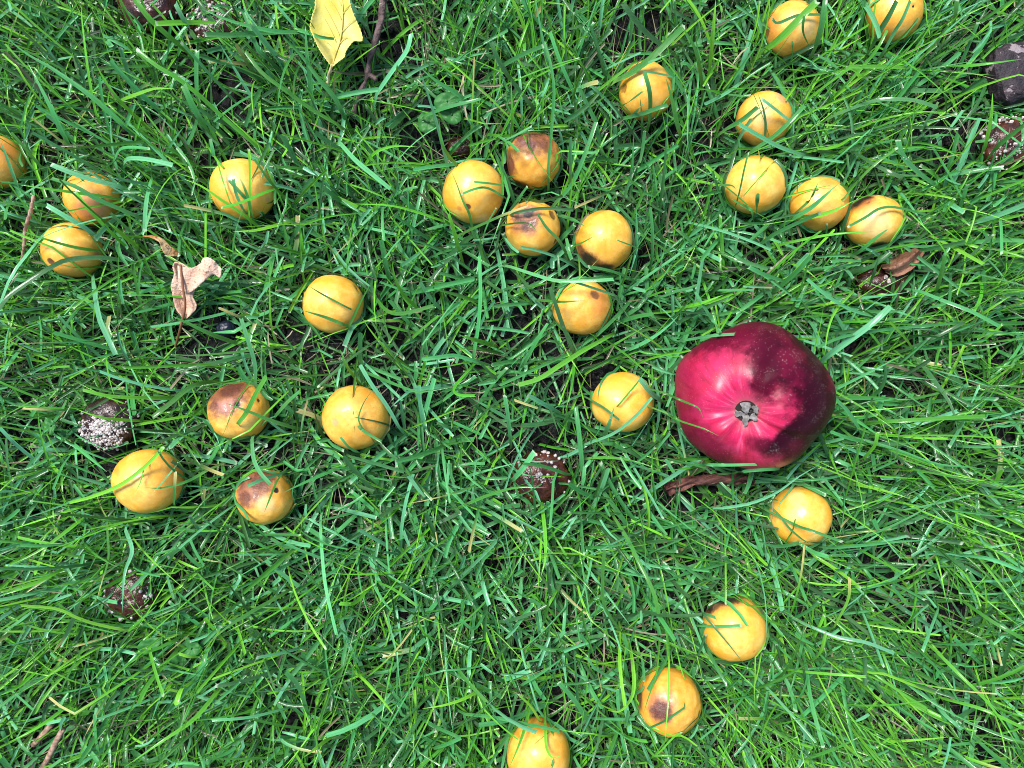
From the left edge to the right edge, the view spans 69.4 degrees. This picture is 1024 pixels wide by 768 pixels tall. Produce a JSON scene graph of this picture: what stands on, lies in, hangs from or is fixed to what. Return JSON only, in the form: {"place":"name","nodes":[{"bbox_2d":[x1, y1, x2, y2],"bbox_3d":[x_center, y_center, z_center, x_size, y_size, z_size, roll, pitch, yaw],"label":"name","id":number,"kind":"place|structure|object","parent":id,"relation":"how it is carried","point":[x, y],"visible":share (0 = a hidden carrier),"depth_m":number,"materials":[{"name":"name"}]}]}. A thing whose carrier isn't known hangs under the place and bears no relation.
{"place":"outdoors","nodes":[
{"label":"outdoors","id":0,"kind":"place"},
{"bbox_2d":[0,0,1023,767],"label":"ground","id":1,"kind":"structure","parent":0,"point":[400,336],"depth_m":0.40,"materials":[{"name":"green plant"}]},
{"bbox_2d":[0,135,28,187],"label":"plum","id":2,"kind":"object","parent":1,"relation":"on","point":[12,152],"visible":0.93,"depth_m":0.38,"materials":[{"name":"yellow food"}]},
{"bbox_2d":[20,195,34,261],"bbox_3d":[-0.249,-0.079,0.381,0.003,0.015,0.036,25,90,0],"label":"dry stalk","id":3,"kind":"object","parent":1,"relation":"on","point":[28,219],"visible":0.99,"depth_m":0.38,"materials":[{"name":"brown plant"}]},
{"bbox_2d":[30,724,53,746],"bbox_3d":[-0.246,0.184,0.388,0.003,0.007,0.018,44,90,0],"label":"dry stalk","id":4,"kind":"object","parent":1,"relation":"on","point":[48,728],"visible":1,"depth_m":0.39,"materials":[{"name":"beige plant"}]},
{"bbox_2d":[39,727,65,767],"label":"dry stalk","id":5,"kind":"object","parent":1,"relation":"on","point":[53,747],"visible":1,"depth_m":0.38,"materials":[{"name":"brown plant"}]},
{"bbox_2d":[44,417,69,441],"bbox_3d":[-0.236,0.022,0.386,0.018,0.027,0.011,15,90,0],"label":"weed plant","id":6,"kind":"object","parent":1,"relation":"on","point":[50,423],"visible":1,"depth_m":0.38,"materials":[{"name":"green plant"}]},
{"bbox_2d":[40,223,103,276],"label":"plum","id":7,"kind":"object","parent":1,"relation":"on","point":[74,237],"visible":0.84,"depth_m":0.38,"materials":[{"name":"yellow food"}]},
{"bbox_2d":[62,171,120,225],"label":"plum","id":8,"kind":"object","parent":1,"relation":"on","point":[71,201],"visible":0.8,"depth_m":0.38,"materials":[{"name":"yellow food"}]},
{"bbox_2d":[78,397,139,450],"bbox_3d":[-0.211,0.021,0.387,0.032,0.019,0.029,0,90,0],"label":"rotten fruit","id":9,"kind":"object","parent":1,"relation":"on","point":[110,437],"visible":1,"depth_m":0.38,"materials":[{"name":"food"}]},
{"bbox_2d":[103,569,158,621],"bbox_3d":[-0.200,0.111,0.389,0.028,0.017,0.027,-21,90,0],"label":"rotten fruit","id":10,"kind":"object","parent":1,"relation":"on","point":[124,611],"visible":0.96,"depth_m":0.38,"materials":[{"name":"brown food"}]},
{"bbox_2d":[111,449,184,512],"bbox_3d":[-0.187,0.050,0.382,0.035,0.033,0.033,0,90,0],"label":"plum","id":11,"kind":"object","parent":1,"relation":"on","point":[142,498],"visible":0.91,"depth_m":0.37,"materials":[{"name":"yellow food"}]},
{"bbox_2d":[118,0,181,33],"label":"rotten fruit","id":12,"kind":"object","parent":1,"relation":"on","point":[160,5],"visible":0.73,"depth_m":0.38,"materials":[{"name":"brown food"}]},
{"bbox_2d":[143,235,180,256],"bbox_3d":[-0.180,-0.071,0.377,0.019,0.008,0.011,0,90,0],"label":"fallen leaf","id":13,"kind":"object","parent":1,"relation":"on","point":[167,249],"visible":1,"depth_m":0.38,"materials":[{"name":"brown plant"}]},
{"bbox_2d":[137,614,202,673],"bbox_3d":[-0.174,0.134,0.389,0.026,0.021,0.030,43,90,0],"label":"weed plant","id":14,"kind":"object","parent":1,"relation":"on","point":[192,649],"visible":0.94,"depth_m":0.38,"materials":[{"name":"green plant"}]},
{"bbox_2d":[171,257,221,346],"bbox_3d":[-0.169,-0.046,0.380,0.023,0.023,0.051,42,90,0],"label":"fallen leaf","id":15,"kind":"object","parent":1,"relation":"on","point":[186,282],"visible":1,"depth_m":0.37,"materials":[{"name":"brown plant"}]},
{"bbox_2d":[186,0,243,47],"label":"rotten fruit","id":16,"kind":"object","parent":1,"relation":"on","point":[197,30],"visible":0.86,"depth_m":0.39,"materials":[{"name":"brown food"}]},
{"bbox_2d":[216,320,235,336],"bbox_3d":[-0.152,-0.029,0.393,0.010,0.009,0.010,0,90,0],"label":"dark berry","id":17,"kind":"object","parent":1,"relation":"on","point":[224,325],"visible":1,"depth_m":0.39,"materials":[{"name":"black food"}]},
{"bbox_2d":[207,382,269,438],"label":"plum","id":18,"kind":"object","parent":1,"relation":"on","point":[219,409],"visible":0.92,"depth_m":0.37,"materials":[{"name":"yellow food"}]},
{"bbox_2d":[209,158,273,219],"bbox_3d":[-0.140,-0.101,0.384,0.032,0.030,0.031,0,90,0],"label":"plum","id":19,"kind":"object","parent":1,"relation":"on","point":[240,166],"visible":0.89,"depth_m":0.37,"materials":[{"name":"yellow food"}]},
{"bbox_2d":[235,469,293,524],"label":"plum","id":20,"kind":"object","parent":1,"relation":"on","point":[251,501],"visible":0.93,"depth_m":0.38,"materials":[{"name":"yellow food"}]},
{"bbox_2d":[302,275,363,332],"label":"plum","id":21,"kind":"object","parent":1,"relation":"on","point":[345,291],"visible":0.97,"depth_m":0.37,"materials":[{"name":"yellow food"}]},
{"bbox_2d":[309,0,362,83],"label":"fallen leaf","id":22,"kind":"object","parent":1,"relation":"on","point":[336,20],"visible":1,"depth_m":0.37,"materials":[{"name":"yellow plant"}]},
{"bbox_2d":[322,385,388,449],"bbox_3d":[-0.081,0.017,0.383,0.035,0.033,0.033,0,90,0],"label":"plum","id":23,"kind":"object","parent":1,"relation":"on","point":[341,405],"visible":0.94,"depth_m":0.37,"materials":[{"name":"yellow food"}]},
{"bbox_2d":[351,0,386,118],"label":"twig","id":24,"kind":"object","parent":1,"relation":"on","point":[368,74],"visible":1,"depth_m":0.38,"materials":[{"name":"wood"}]},
{"bbox_2d":[418,92,460,132],"bbox_3d":[-0.037,-0.140,0.389,0.024,0.021,0.019,0,90,0],"label":"weed plant","id":25,"kind":"object","parent":1,"relation":"on","point":[451,115],"visible":0.94,"depth_m":0.38,"materials":[{"name":"green plant"}]},
{"bbox_2d":[447,136,471,157],"bbox_3d":[-0.028,-0.126,0.394,0.014,0.010,0.012,0,90,0],"label":"rotten fruit","id":26,"kind":"object","parent":1,"relation":"on","point":[462,150],"visible":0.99,"depth_m":0.39,"materials":[{"name":"brown food"}]},
{"bbox_2d":[442,160,503,223],"bbox_3d":[-0.020,-0.099,0.384,0.032,0.031,0.032,0,90,0],"label":"plum","id":27,"kind":"object","parent":1,"relation":"on","point":[482,204],"visible":0.98,"depth_m":0.37,"materials":[{"name":"yellow food"}]},
{"bbox_2d":[505,201,559,255],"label":"plum","id":28,"kind":"object","parent":1,"relation":"on","point":[528,235],"visible":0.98,"depth_m":0.38,"materials":[{"name":"yellow food"}]},
{"bbox_2d":[506,132,560,188],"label":"plum","id":29,"kind":"object","parent":1,"relation":"on","point":[525,168],"visible":0.98,"depth_m":0.38,"materials":[{"name":"yellow food"}]},
{"bbox_2d":[506,717,569,767],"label":"plum","id":30,"kind":"object","parent":1,"relation":"on","point":[535,755],"visible":0.94,"depth_m":0.37,"materials":[{"name":"yellow food"}]},
{"bbox_2d":[511,450,570,504],"bbox_3d":[0.015,0.049,0.390,0.032,0.020,0.029,0,90,0],"label":"rotten fruit","id":31,"kind":"object","parent":1,"relation":"on","point":[556,462],"visible":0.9,"depth_m":0.39,"materials":[{"name":"brown food"}]},
{"bbox_2d":[552,282,611,334],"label":"plum","id":32,"kind":"object","parent":1,"relation":"on","point":[587,315],"visible":0.96,"depth_m":0.37,"materials":[{"name":"yellow food"}]},
{"bbox_2d":[575,210,632,269],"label":"plum","id":33,"kind":"object","parent":1,"relation":"on","point":[603,247],"visible":0.98,"depth_m":0.37,"materials":[{"name":"yellow food"}]},
{"bbox_2d":[592,372,653,431],"bbox_3d":[0.058,0.009,0.384,0.032,0.031,0.031,0,90,0],"label":"plum","id":34,"kind":"object","parent":1,"relation":"on","point":[615,389],"visible":0.95,"depth_m":0.37,"materials":[{"name":"yellow food"}]},
{"bbox_2d":[619,62,672,120],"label":"plum","id":35,"kind":"object","parent":1,"relation":"on","point":[631,87],"visible":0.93,"depth_m":0.38,"materials":[{"name":"yellow food"}]},
{"bbox_2d":[637,667,701,736],"bbox_3d":[0.082,0.165,0.385,0.033,0.032,0.034,0,90,0],"label":"plum","id":36,"kind":"object","parent":1,"relation":"on","point":[683,690],"visible":0.93,"depth_m":0.37,"materials":[{"name":"yellow food"}]},
{"bbox_2d":[663,473,754,495],"bbox_3d":[0.103,0.051,0.387,0.049,0.008,0.009,-8,90,0],"label":"bark strip","id":37,"kind":"object","parent":1,"relation":"on","point":[686,483],"visible":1,"depth_m":0.39,"materials":[{"name":"brown wood"}]},
{"bbox_2d":[702,596,766,661],"bbox_3d":[0.115,0.127,0.383,0.033,0.032,0.033,0,90,0],"label":"plum","id":38,"kind":"object","parent":1,"relation":"on","point":[744,641],"visible":0.94,"depth_m":0.37,"materials":[{"name":"yellow food"}]},
{"bbox_2d":[675,322,835,468],"bbox_3d":[0.118,0.006,0.364,0.074,0.063,0.073,0,90,0],"label":"apple","id":39,"kind":"object","parent":1,"relation":"on","point":[761,394],"visible":1,"depth_m":0.34,"materials":[{"name":"red food"}]},
{"bbox_2d":[725,155,786,213],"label":"plum","id":40,"kind":"object","parent":1,"relation":"on","point":[769,187],"visible":0.96,"depth_m":0.37,"materials":[{"name":"yellow food"}]},
{"bbox_2d":[736,91,791,145],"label":"plum","id":41,"kind":"object","parent":1,"relation":"on","point":[776,121],"visible":0.83,"depth_m":0.38,"materials":[{"name":"yellow food"}]},
{"bbox_2d":[766,0,819,57],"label":"plum","id":42,"kind":"object","parent":1,"relation":"on","point":[785,10],"visible":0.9,"depth_m":0.38,"materials":[{"name":"yellow food"}]},
{"bbox_2d":[769,486,832,545],"bbox_3d":[0.150,0.069,0.384,0.031,0.030,0.031,0,90,0],"label":"plum","id":43,"kind":"object","parent":1,"relation":"on","point":[805,507],"visible":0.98,"depth_m":0.37,"materials":[{"name":"yellow food"}]},
{"bbox_2d":[789,176,848,230],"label":"plum","id":44,"kind":"object","parent":1,"relation":"on","point":[831,200],"visible":0.88,"depth_m":0.38,"materials":[{"name":"yellow food"}]},
{"bbox_2d":[845,195,903,247],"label":"plum","id":45,"kind":"object","parent":1,"relation":"on","point":[873,225],"visible":0.93,"depth_m":0.38,"materials":[{"name":"yellow food"}]},
{"bbox_2d":[854,264,911,299],"bbox_3d":[0.197,-0.054,0.393,0.030,0.016,0.019,0,90,0],"label":"rotten fruit","id":46,"kind":"object","parent":1,"relation":"on","point":[881,276],"visible":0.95,"depth_m":0.39,"materials":[{"name":"brown food"}]},
{"bbox_2d":[866,0,923,42],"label":"plum","id":47,"kind":"object","parent":1,"relation":"on","point":[914,12],"visible":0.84,"depth_m":0.38,"materials":[{"name":"yellow food"}]},
{"bbox_2d":[881,248,924,276],"bbox_3d":[0.203,-0.062,0.385,0.026,0.010,0.010,-30,90,0],"label":"fallen leaf","id":48,"kind":"object","parent":1,"relation":"on","point":[900,265],"visible":1,"depth_m":0.38,"materials":[{"name":"brown plant"}]},
{"bbox_2d":[978,116,1023,172],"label":"rotten fruit","id":49,"kind":"object","parent":1,"relation":"on","point":[1005,125],"visible":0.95,"depth_m":0.38,"materials":[{"name":"brown food"}]},
{"bbox_2d":[982,41,1023,106],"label":"rock","id":50,"kind":"object","parent":1,"relation":"on","point":[1007,92],"visible":0.95,"depth_m":0.38,"materials":[{"name":"grey stone"}]}
]}

